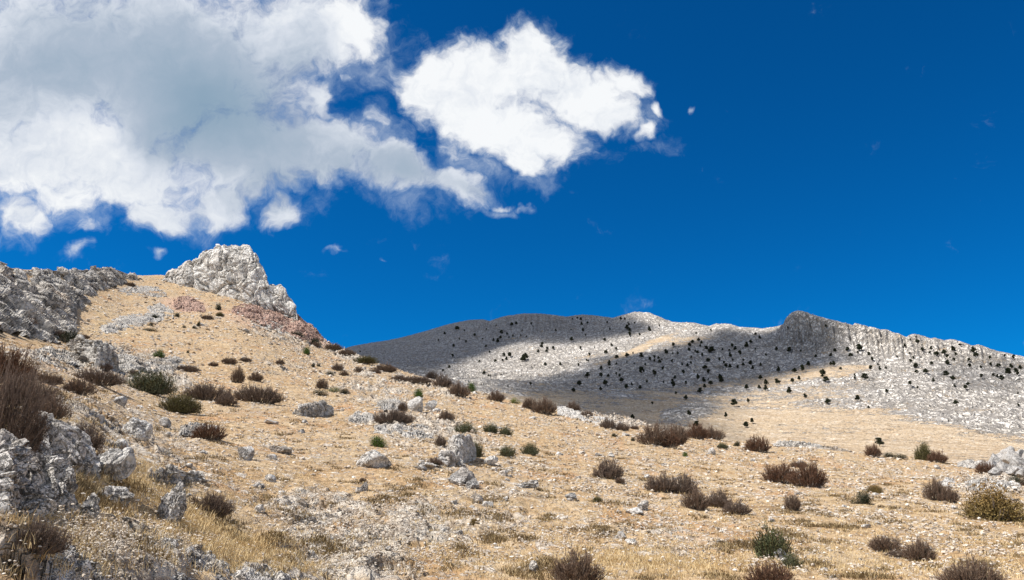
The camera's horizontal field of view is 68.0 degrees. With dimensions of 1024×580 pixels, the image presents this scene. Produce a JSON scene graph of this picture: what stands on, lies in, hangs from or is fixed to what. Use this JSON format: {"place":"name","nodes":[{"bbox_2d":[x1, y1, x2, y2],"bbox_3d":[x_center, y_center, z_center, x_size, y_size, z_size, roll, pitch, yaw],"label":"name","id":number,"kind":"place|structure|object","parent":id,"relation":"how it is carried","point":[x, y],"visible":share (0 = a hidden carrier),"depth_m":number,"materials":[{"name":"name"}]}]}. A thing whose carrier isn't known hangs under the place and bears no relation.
{"place":"outdoors","nodes":[
{"label":"outdoors","id":0,"kind":"place"},
{"bbox_2d":[0,268,1023,579],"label":"hillside","id":1,"kind":"structure","parent":0,"point":[190,342],"depth_m":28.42,"materials":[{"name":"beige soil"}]},
{"bbox_2d":[0,341,41,383],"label":"bare shrub","id":2,"kind":"object","parent":1,"relation":"on","point":[15,358],"visible":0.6,"depth_m":16.31,"materials":[{"name":"brown plant"}]},
{"bbox_2d":[0,349,55,453],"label":"bare shrub","id":3,"kind":"object","parent":1,"relation":"on","point":[14,415],"visible":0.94,"depth_m":7.21,"materials":[{"name":"brown plant"}]},
{"bbox_2d":[2,369,68,405],"bbox_3d":[-7.244,1.487,11.421,1.042,0.609,0.885,9,-16,-31],"label":"bare shrub","id":4,"kind":"object","parent":1,"relation":"on","point":[52,393],"visible":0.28,"depth_m":11.46,"materials":[{"name":"brown plant"}]},
{"bbox_2d":[0,261,77,342],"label":"limestone cliff","id":5,"kind":"structure","parent":1,"relation":"on","point":[17,307],"depth_m":61.53,"materials":[{"name":"grey stone"}]},
{"bbox_2d":[55,330,82,342],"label":"shrub","id":6,"kind":"object","parent":5,"relation":"on","point":[68,337],"visible":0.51,"depth_m":63.84,"materials":[{"name":"green plant"}]},
{"bbox_2d":[0,429,80,517],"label":"rock slab","id":7,"kind":"object","parent":1,"relation":"on","point":[49,481],"visible":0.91,"depth_m":5.15,"materials":[{"name":"stone"}]},
{"bbox_2d":[7,514,78,555],"bbox_3d":[-2.466,1.257,3.920,0.414,0.215,0.218,8,-16,-30],"label":"bare shrub","id":8,"kind":"object","parent":1,"relation":"on","point":[51,539],"visible":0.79,"depth_m":3.90,"materials":[{"name":"brown plant"}]},
{"bbox_2d":[37,371,66,384],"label":"bare shrub","id":9,"kind":"object","parent":1,"relation":"on","point":[58,379],"visible":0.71,"depth_m":23.49,"materials":[{"name":"brown plant"}]},
{"bbox_2d":[39,391,75,419],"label":"bare shrub","id":10,"kind":"object","parent":1,"relation":"on","point":[60,412],"visible":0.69,"depth_m":10.82,"materials":[{"name":"brown plant"}]},
{"bbox_2d":[15,411,100,479],"bbox_3d":[-4.687,1.628,7.860,0.822,0.764,1.785,7,-16,-26],"label":"rock slab","id":11,"kind":"object","parent":1,"relation":"on","point":[72,446],"visible":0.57,"depth_m":7.83,"materials":[{"name":"stone"}]},
{"bbox_2d":[32,345,89,367],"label":"rock outcrop","id":12,"kind":"object","parent":1,"relation":"on","point":[69,358],"visible":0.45,"depth_m":47.25,"materials":[{"name":"stone"}]},
{"bbox_2d":[13,265,137,323],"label":"limestone cliff","id":13,"kind":"structure","parent":1,"relation":"on","point":[47,287],"depth_m":99.38,"materials":[{"name":"grey stone"}]},
{"bbox_2d":[49,543,108,579],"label":"rock outcrop","id":14,"kind":"object","parent":1,"relation":"on","point":[87,562],"visible":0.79,"depth_m":4.33,"materials":[{"name":"stone"}]},
{"bbox_2d":[61,377,100,395],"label":"bare shrub","id":15,"kind":"object","parent":1,"relation":"on","point":[78,387],"visible":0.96,"depth_m":23.92,"materials":[{"name":"brown plant"}]},
{"bbox_2d":[80,493,99,522],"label":"boulder","id":16,"kind":"object","parent":1,"relation":"on","point":[92,500],"visible":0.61,"depth_m":5.86,"materials":[{"name":"stone"}]},
{"bbox_2d":[72,417,107,450],"bbox_3d":[-5.346,1.790,9.458,0.498,0.447,0.501,-4,-15,16],"label":"bare shrub","id":17,"kind":"object","parent":1,"relation":"on","point":[96,440],"visible":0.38,"depth_m":9.48,"materials":[{"name":"brown plant"}]},
{"bbox_2d":[66,334,118,369],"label":"rock outcrop","id":18,"kind":"object","parent":1,"relation":"on","point":[98,353],"visible":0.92,"depth_m":51.40,"materials":[{"name":"stone"}]},
{"bbox_2d":[72,365,127,385],"bbox_3d":[-19.903,4.099,36.541,2.630,0.969,1.441,8,-16,-28],"label":"bare shrub","id":19,"kind":"object","parent":1,"relation":"on","point":[109,378],"visible":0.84,"depth_m":36.40,"materials":[{"name":"brown plant"}]},
{"bbox_2d":[97,485,133,510],"bbox_3d":[-3.918,2.072,7.469,0.358,0.289,0.293,7,-16,-26],"label":"boulder","id":20,"kind":"object","parent":1,"relation":"on","point":[123,493],"visible":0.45,"depth_m":7.48,"materials":[{"name":"stone"}]},
{"bbox_2d":[97,447,135,480],"bbox_3d":[-4.432,1.960,8.453,0.452,0.423,0.331,7,-16,-27],"label":"boulder","id":21,"kind":"object","parent":1,"relation":"on","point":[120,463],"visible":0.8,"depth_m":8.42,"materials":[{"name":"stone"}]},
{"bbox_2d":[100,313,159,333],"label":"rock slab","id":22,"kind":"object","parent":1,"relation":"on","point":[128,319],"visible":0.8,"depth_m":99.95,"materials":[{"name":"stone"}]},
{"bbox_2d":[122,417,152,441],"bbox_3d":[-8.941,3.316,18.045,0.682,0.603,0.561,2,-14,-6],"label":"boulder","id":23,"kind":"object","parent":1,"relation":"on","point":[142,430],"visible":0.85,"depth_m":17.91,"materials":[{"name":"stone"}]},
{"bbox_2d":[118,285,165,297],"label":"rock outcrop","id":24,"kind":"object","parent":1,"relation":"on","point":[143,289],"visible":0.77,"depth_m":130.95,"materials":[{"name":"stone"}]},
{"bbox_2d":[124,368,178,394],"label":"leafy shrub","id":25,"kind":"object","parent":1,"relation":"on","point":[155,386],"visible":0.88,"depth_m":45.00,"materials":[{"name":"green plant"}]},
{"bbox_2d":[114,353,191,374],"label":"rock outcrop","id":26,"kind":"object","parent":1,"relation":"on","point":[127,363],"visible":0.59,"depth_m":63.07,"materials":[{"name":"stone"}]},
{"bbox_2d":[147,302,172,320],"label":"rock outcrop","id":27,"kind":"object","parent":1,"relation":"on","point":[159,307],"visible":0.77,"depth_m":117.45,"materials":[{"name":"stone"}]},
{"bbox_2d":[105,532,229,579],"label":"rock outcrop","id":28,"kind":"object","parent":1,"relation":"on","point":[197,553],"visible":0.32,"depth_m":6.73,"materials":[{"name":"stone"}]},
{"bbox_2d":[157,481,186,526],"bbox_3d":[-3.863,2.493,8.617,0.281,0.637,0.242,13,-19,-43],"label":"boulder","id":29,"kind":"object","parent":1,"relation":"on","point":[173,504],"visible":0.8,"depth_m":8.59,"materials":[{"name":"stone"}]},
{"bbox_2d":[145,464,207,484],"bbox_3d":[-5.832,3.228,13.189,0.497,0.376,4.235,3,-14,-12],"label":"rock outcrop","id":30,"kind":"object","parent":1,"relation":"on","point":[178,475],"visible":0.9,"depth_m":12.51,"materials":[{"name":"stone"}]},
{"bbox_2d":[154,391,204,413],"bbox_3d":[-16.882,5.636,38.552,2.490,1.281,1.264,6,-15,-23],"label":"leafy shrub","id":31,"kind":"object","parent":1,"relation":"on","point":[174,404],"visible":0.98,"depth_m":38.36,"materials":[{"name":"green plant"}]},
{"bbox_2d":[172,296,204,312],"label":"red rock outcrop","id":32,"kind":"object","parent":1,"relation":"on","point":[187,303],"visible":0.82,"depth_m":127.28,"materials":[{"name":"pink stone"}]},
{"bbox_2d":[179,421,219,435],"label":"rock outcrop","id":33,"kind":"object","parent":1,"relation":"on","point":[185,429],"visible":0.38,"depth_m":29.98,"materials":[{"name":"stone"}]},
{"bbox_2d":[181,382,234,399],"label":"bare shrub","id":34,"kind":"object","parent":1,"relation":"on","point":[206,391],"visible":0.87,"depth_m":48.46,"materials":[{"name":"brown plant"}]},
{"bbox_2d":[188,421,229,440],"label":"bare shrub","id":35,"kind":"object","parent":1,"relation":"on","point":[212,431],"visible":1,"depth_m":27.13,"materials":[{"name":"brown plant"}]},
{"bbox_2d":[186,490,236,516],"bbox_3d":[-4.552,3.190,11.396,0.804,0.424,0.445,5,-15,-20],"label":"bare shrub","id":36,"kind":"object","parent":1,"relation":"on","point":[218,504],"visible":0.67,"depth_m":11.35,"materials":[{"name":"brown plant"}]},
{"bbox_2d":[213,390,238,405],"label":"bare shrub","id":37,"kind":"object","parent":1,"relation":"on","point":[228,399],"visible":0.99,"depth_m":46.49,"materials":[{"name":"brown plant"}]},
{"bbox_2d":[161,244,297,320],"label":"limestone crag","id":38,"kind":"structure","parent":1,"relation":"on","point":[236,272],"depth_m":145.11,"materials":[{"name":"grey stone"}]},
{"bbox_2d":[230,365,244,382],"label":"bare shrub","id":39,"kind":"object","parent":1,"relation":"on","point":[239,377],"visible":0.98,"depth_m":64.47,"materials":[{"name":"brown plant"}]},
{"bbox_2d":[238,446,254,459],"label":"boulder","id":40,"kind":"object","parent":1,"relation":"on","point":[248,452],"visible":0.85,"depth_m":22.91,"materials":[{"name":"stone"}]},
{"bbox_2d":[232,380,285,403],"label":"bare shrub","id":41,"kind":"object","parent":1,"relation":"on","point":[251,394],"visible":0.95,"depth_m":51.34,"materials":[{"name":"brown plant"}]},
{"bbox_2d":[230,562,290,579],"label":"rock outcrop","id":42,"kind":"object","parent":1,"relation":"on","point":[243,574],"visible":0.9,"depth_m":8.09,"materials":[{"name":"stone"}]},
{"bbox_2d":[231,303,323,343],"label":"red rock outcrop","id":43,"kind":"object","parent":1,"relation":"on","point":[259,313],"visible":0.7,"depth_m":133.07,"materials":[{"name":"pink stone"}]},
{"bbox_2d":[269,446,291,454],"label":"boulder","id":44,"kind":"object","parent":1,"relation":"on","point":[283,450],"visible":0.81,"depth_m":27.18,"materials":[{"name":"grey stone"}]},
{"bbox_2d":[292,400,333,416],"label":"rock outcrop","id":45,"kind":"object","parent":1,"relation":"on","point":[321,408],"visible":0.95,"depth_m":47.78,"materials":[{"name":"stone"}]},
{"bbox_2d":[348,411,373,424],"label":"rock outcrop","id":46,"kind":"object","parent":1,"relation":"on","point":[365,419],"visible":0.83,"depth_m":48.36,"materials":[{"name":"stone"}]},
{"bbox_2d":[353,355,378,363],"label":"leafy shrub","id":47,"kind":"object","parent":1,"relation":"on","point":[367,360],"visible":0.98,"depth_m":116.73,"materials":[{"name":"green plant"}]},
{"bbox_2d":[356,450,391,467],"bbox_3d":[-4.783,5.993,26.477,0.935,0.828,1.078,-11,-18,37],"label":"boulder","id":48,"kind":"object","parent":1,"relation":"on","point":[373,458],"visible":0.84,"depth_m":26.17,"materials":[{"name":"stone"}]},
{"bbox_2d":[369,434,387,447],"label":"cushion shrub","id":49,"kind":"object","parent":1,"relation":"on","point":[376,442],"visible":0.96,"depth_m":34.23,"materials":[{"name":"green plant"}]},
{"bbox_2d":[373,361,397,372],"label":"bare shrub","id":50,"kind":"object","parent":1,"relation":"on","point":[387,368],"visible":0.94,"depth_m":107.62,"materials":[{"name":"brown plant"}]},
{"bbox_2d":[373,421,403,434],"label":"rock outcrop","id":51,"kind":"object","parent":1,"relation":"on","point":[383,428],"visible":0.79,"depth_m":42.49,"materials":[{"name":"stone"}]},
{"bbox_2d":[373,399,404,410],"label":"rock outcrop","id":52,"kind":"object","parent":1,"relation":"on","point":[388,404],"visible":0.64,"depth_m":58.93,"materials":[{"name":"stone"}]},
{"bbox_2d":[371,407,415,423],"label":"bare shrub","id":53,"kind":"object","parent":1,"relation":"on","point":[392,416],"visible":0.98,"depth_m":46.33,"materials":[{"name":"brown plant"}]},
{"bbox_2d":[407,396,422,411],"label":"boulder","id":54,"kind":"object","parent":1,"relation":"on","point":[415,403],"visible":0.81,"depth_m":59.86,"materials":[{"name":"stone"}]},
{"bbox_2d":[402,423,432,439],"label":"rock outcrop","id":55,"kind":"object","parent":1,"relation":"on","point":[417,432],"visible":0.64,"depth_m":41.88,"materials":[{"name":"stone"}]},
{"bbox_2d":[404,375,431,383],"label":"bare shrub","id":56,"kind":"object","parent":1,"relation":"on","point":[417,379],"visible":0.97,"depth_m":96.23,"materials":[{"name":"brown plant"}]},
{"bbox_2d":[432,373,452,387],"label":"bare shrub","id":57,"kind":"object","parent":1,"relation":"on","point":[443,381],"visible":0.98,"depth_m":94.90,"materials":[{"name":"brown plant"}]},
{"bbox_2d":[437,450,462,466],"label":"rock outcrop","id":58,"kind":"object","parent":1,"relation":"on","point":[450,458],"visible":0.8,"depth_m":29.62,"materials":[{"name":"stone"}]},
{"bbox_2d":[446,380,471,396],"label":"bare shrub","id":59,"kind":"object","parent":1,"relation":"on","point":[455,389],"visible":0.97,"depth_m":87.43,"materials":[{"name":"brown plant"}]},
{"bbox_2d":[446,434,475,463],"bbox_3d":[-2.307,6.984,33.017,1.445,1.500,4.320,0,-14,0],"label":"rock outcrop","id":60,"kind":"object","parent":1,"relation":"on","point":[463,446],"visible":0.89,"depth_m":31.93,"materials":[{"name":"stone"}]},
{"bbox_2d":[447,466,474,485],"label":"boulder","id":61,"kind":"object","parent":1,"relation":"on","point":[463,475],"visible":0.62,"depth_m":23.87,"materials":[{"name":"grey stone"}]},
{"bbox_2d":[451,421,477,433],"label":"leafy shrub","id":62,"kind":"object","parent":1,"relation":"on","point":[465,428],"visible":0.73,"depth_m":47.03,"materials":[{"name":"green plant"}]},
{"bbox_2d":[485,390,505,401],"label":"bare shrub","id":63,"kind":"object","parent":1,"relation":"on","point":[495,396],"visible":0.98,"depth_m":89.56,"materials":[{"name":"brown plant"}]},
{"bbox_2d":[499,445,517,455],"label":"leafy shrub","id":64,"kind":"object","parent":1,"relation":"on","point":[506,451],"visible":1,"depth_m":36.17,"materials":[{"name":"green plant"}]},
{"bbox_2d":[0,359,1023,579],"bbox_3d":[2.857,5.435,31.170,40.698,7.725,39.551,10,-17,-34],"label":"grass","id":65,"kind":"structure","parent":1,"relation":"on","point":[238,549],"depth_m":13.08,"materials":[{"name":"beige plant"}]},
{"bbox_2d":[0,331,1023,579],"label":"dry scrub","id":66,"kind":"object","parent":1,"relation":"on","point":[542,565],"visible":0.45,"depth_m":17.40,"materials":[{"name":"plant"}]},
{"bbox_2d":[519,442,539,454],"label":"leafy shrub","id":67,"kind":"object","parent":1,"relation":"on","point":[528,448],"visible":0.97,"depth_m":38.85,"materials":[{"name":"green plant"}]},
{"bbox_2d":[531,397,558,413],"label":"bare shrub","id":68,"kind":"object","parent":1,"relation":"on","point":[543,407],"visible":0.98,"depth_m":81.21,"materials":[{"name":"brown plant"}]},
{"bbox_2d":[547,543,607,579],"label":"bare shrub","id":69,"kind":"object","parent":1,"relation":"on","point":[575,569],"visible":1,"depth_m":11.58,"materials":[{"name":"brown plant"}]},
{"bbox_2d":[557,406,619,423],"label":"rock outcrop","id":70,"kind":"object","parent":1,"relation":"on","point":[569,412],"visible":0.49,"depth_m":82.49,"materials":[{"name":"stone"}]},
{"bbox_2d":[592,456,627,478],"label":"bare shrub","id":71,"kind":"object","parent":1,"relation":"on","point":[612,470],"visible":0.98,"depth_m":31.84,"materials":[{"name":"brown plant"}]},
{"bbox_2d":[633,419,673,445],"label":"bare shrub","id":72,"kind":"object","parent":1,"relation":"on","point":[650,435],"visible":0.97,"depth_m":57.39,"materials":[{"name":"brown plant"}]},
{"bbox_2d":[644,469,678,492],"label":"bare shrub","id":73,"kind":"object","parent":1,"relation":"on","point":[661,484],"visible":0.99,"depth_m":28.30,"materials":[{"name":"brown plant"}]},
{"bbox_2d":[660,429,680,447],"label":"bare shrub","id":74,"kind":"object","parent":1,"relation":"on","point":[673,442],"visible":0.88,"depth_m":56.97,"materials":[{"name":"brown plant"}]},
{"bbox_2d":[663,423,690,444],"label":"bare shrub","id":75,"kind":"object","parent":1,"relation":"on","point":[682,436],"visible":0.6,"depth_m":62.42,"materials":[{"name":"brown plant"}]},
{"bbox_2d":[668,471,700,494],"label":"bare shrub","id":76,"kind":"object","parent":1,"relation":"on","point":[686,484],"visible":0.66,"depth_m":28.47,"materials":[{"name":"brown plant"}]},
{"bbox_2d":[679,484,709,509],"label":"bare shrub","id":77,"kind":"object","parent":1,"relation":"on","point":[694,499],"visible":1,"depth_m":23.32,"materials":[{"name":"brown plant"}]},
{"bbox_2d":[686,421,708,438],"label":"bare shrub","id":78,"kind":"object","parent":1,"relation":"on","point":[701,432],"visible":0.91,"depth_m":76.32,"materials":[{"name":"brown plant"}]},
{"bbox_2d":[705,425,725,439],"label":"bare shrub","id":79,"kind":"object","parent":1,"relation":"on","point":[712,434],"visible":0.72,"depth_m":79.44,"materials":[{"name":"brown plant"}]},
{"bbox_2d":[706,488,734,507],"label":"bare shrub","id":80,"kind":"object","parent":1,"relation":"on","point":[717,500],"visible":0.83,"depth_m":24.23,"materials":[{"name":"brown plant"}]},
{"bbox_2d":[722,498,752,514],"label":"bare shrub","id":81,"kind":"object","parent":1,"relation":"on","point":[739,508],"visible":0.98,"depth_m":22.29,"materials":[{"name":"brown plant"}]},
{"bbox_2d":[743,434,771,452],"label":"bare shrub","id":82,"kind":"object","parent":1,"relation":"on","point":[753,445],"visible":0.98,"depth_m":64.92,"materials":[{"name":"brown plant"}]},
{"bbox_2d":[743,557,800,579],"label":"bare shrub","id":83,"kind":"object","parent":1,"relation":"on","point":[764,572],"visible":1,"depth_m":11.56,"materials":[{"name":"brown plant"}]},
{"bbox_2d":[748,518,796,559],"bbox_3d":[4.909,4.695,14.276,0.874,0.779,0.775,-5,-15,17],"label":"leafy shrub","id":84,"kind":"object","parent":1,"relation":"on","point":[770,544],"visible":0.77,"depth_m":14.18,"materials":[{"name":"green plant"}]},
{"bbox_2d":[759,458,799,483],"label":"bare shrub","id":85,"kind":"object","parent":1,"relation":"on","point":[774,475],"visible":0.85,"depth_m":37.37,"materials":[{"name":"brown plant"}]},
{"bbox_2d":[778,551,803,568],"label":"leafy shrub","id":86,"kind":"object","parent":1,"relation":"on","point":[791,562],"visible":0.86,"depth_m":13.21,"materials":[{"name":"green plant"}]},
{"bbox_2d":[783,493,801,510],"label":"bare shrub","id":87,"kind":"object","parent":1,"relation":"on","point":[793,502],"visible":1,"depth_m":24.10,"materials":[{"name":"brown plant"}]},
{"bbox_2d":[786,458,829,487],"bbox_3d":[13.703,8.458,35.261,1.972,1.480,1.866,-5,-15,20],"label":"bare shrub","id":88,"kind":"object","parent":1,"relation":"on","point":[811,476],"visible":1,"depth_m":34.91,"materials":[{"name":"brown plant"}]},
{"bbox_2d":[773,440,861,452],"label":"rock outcrop","id":89,"kind":"object","parent":1,"relation":"on","point":[789,443],"visible":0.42,"depth_m":75.19,"materials":[{"name":"stone"}]},
{"bbox_2d":[850,490,872,504],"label":"shrub","id":90,"kind":"object","parent":1,"relation":"on","point":[865,498],"visible":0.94,"depth_m":27.76,"materials":[{"name":"green plant"}]},
{"bbox_2d":[862,441,883,457],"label":"bare shrub","id":91,"kind":"object","parent":1,"relation":"on","point":[873,450],"visible":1,"depth_m":68.78,"materials":[{"name":"brown plant"}]},
{"bbox_2d":[867,534,903,552],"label":"bare shrub","id":92,"kind":"object","parent":1,"relation":"on","point":[882,544],"visible":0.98,"depth_m":15.81,"materials":[{"name":"brown plant"}]},
{"bbox_2d":[899,535,937,561],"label":"bare shrub","id":93,"kind":"object","parent":1,"relation":"on","point":[919,549],"visible":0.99,"depth_m":14.40,"materials":[{"name":"brown plant"}]},
{"bbox_2d":[912,440,931,459],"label":"leafy shrub","id":94,"kind":"object","parent":1,"relation":"on","point":[923,452],"visible":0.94,"depth_m":66.37,"materials":[{"name":"green plant"}]},
{"bbox_2d":[921,473,946,500],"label":"bare shrub","id":95,"kind":"object","parent":1,"relation":"on","point":[933,491],"visible":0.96,"depth_m":29.39,"materials":[{"name":"brown plant"}]},
{"bbox_2d":[926,448,948,462],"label":"bare shrub","id":96,"kind":"object","parent":1,"relation":"on","point":[937,457],"visible":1,"depth_m":64.45,"materials":[{"name":"brown plant"}]},
{"bbox_2d":[935,481,960,502],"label":"bare shrub","id":97,"kind":"object","parent":1,"relation":"on","point":[951,495],"visible":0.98,"depth_m":28.91,"materials":[{"name":"brown plant"}]},
{"bbox_2d":[933,552,1008,579],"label":"bare shrub","id":98,"kind":"object","parent":1,"relation":"on","point":[977,571],"visible":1,"depth_m":10.90,"materials":[{"name":"brown plant"}]},
{"bbox_2d":[975,460,994,473],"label":"bare shrub","id":99,"kind":"object","parent":1,"relation":"on","point":[981,468],"visible":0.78,"depth_m":51.34,"materials":[{"name":"brown plant"}]},
{"bbox_2d":[953,479,1023,522],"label":"leafy shrub","id":100,"kind":"object","parent":1,"relation":"on","point":[997,507],"visible":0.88,"depth_m":22.86,"materials":[{"name":"green plant"}]},
{"bbox_2d":[957,459,1023,468],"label":"rock outcrop","id":101,"kind":"object","parent":1,"relation":"on","point":[969,463],"visible":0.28,"depth_m":61.09,"materials":[{"name":"stone"}]},
{"bbox_2d":[965,477,1020,492],"bbox_3d":[24.869,10.213,39.217,2.650,1.115,14.208,-8,-16,29],"label":"rock outcrop","id":102,"kind":"object","parent":1,"relation":"on","point":[1000,482],"visible":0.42,"depth_m":37.59,"materials":[{"name":"stone"}]},
{"bbox_2d":[1001,448,1020,463],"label":"boulder","id":103,"kind":"object","parent":1,"relation":"on","point":[1008,455],"visible":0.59,"depth_m":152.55,"materials":[{"name":"grey stone"}]},
{"bbox_2d":[0,0,1023,355],"label":"sky","id":104,"kind":"structure","parent":0,"point":[400,168],"materials":[{"name":"blue"}]},
{"bbox_2d":[345,310,1023,461],"bbox_3d":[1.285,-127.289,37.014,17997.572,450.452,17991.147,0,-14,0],"label":"mountain","id":105,"kind":"structure","parent":0,"point":[983,419],"depth_m":667.96,"materials":[{"name":"grey stone"}]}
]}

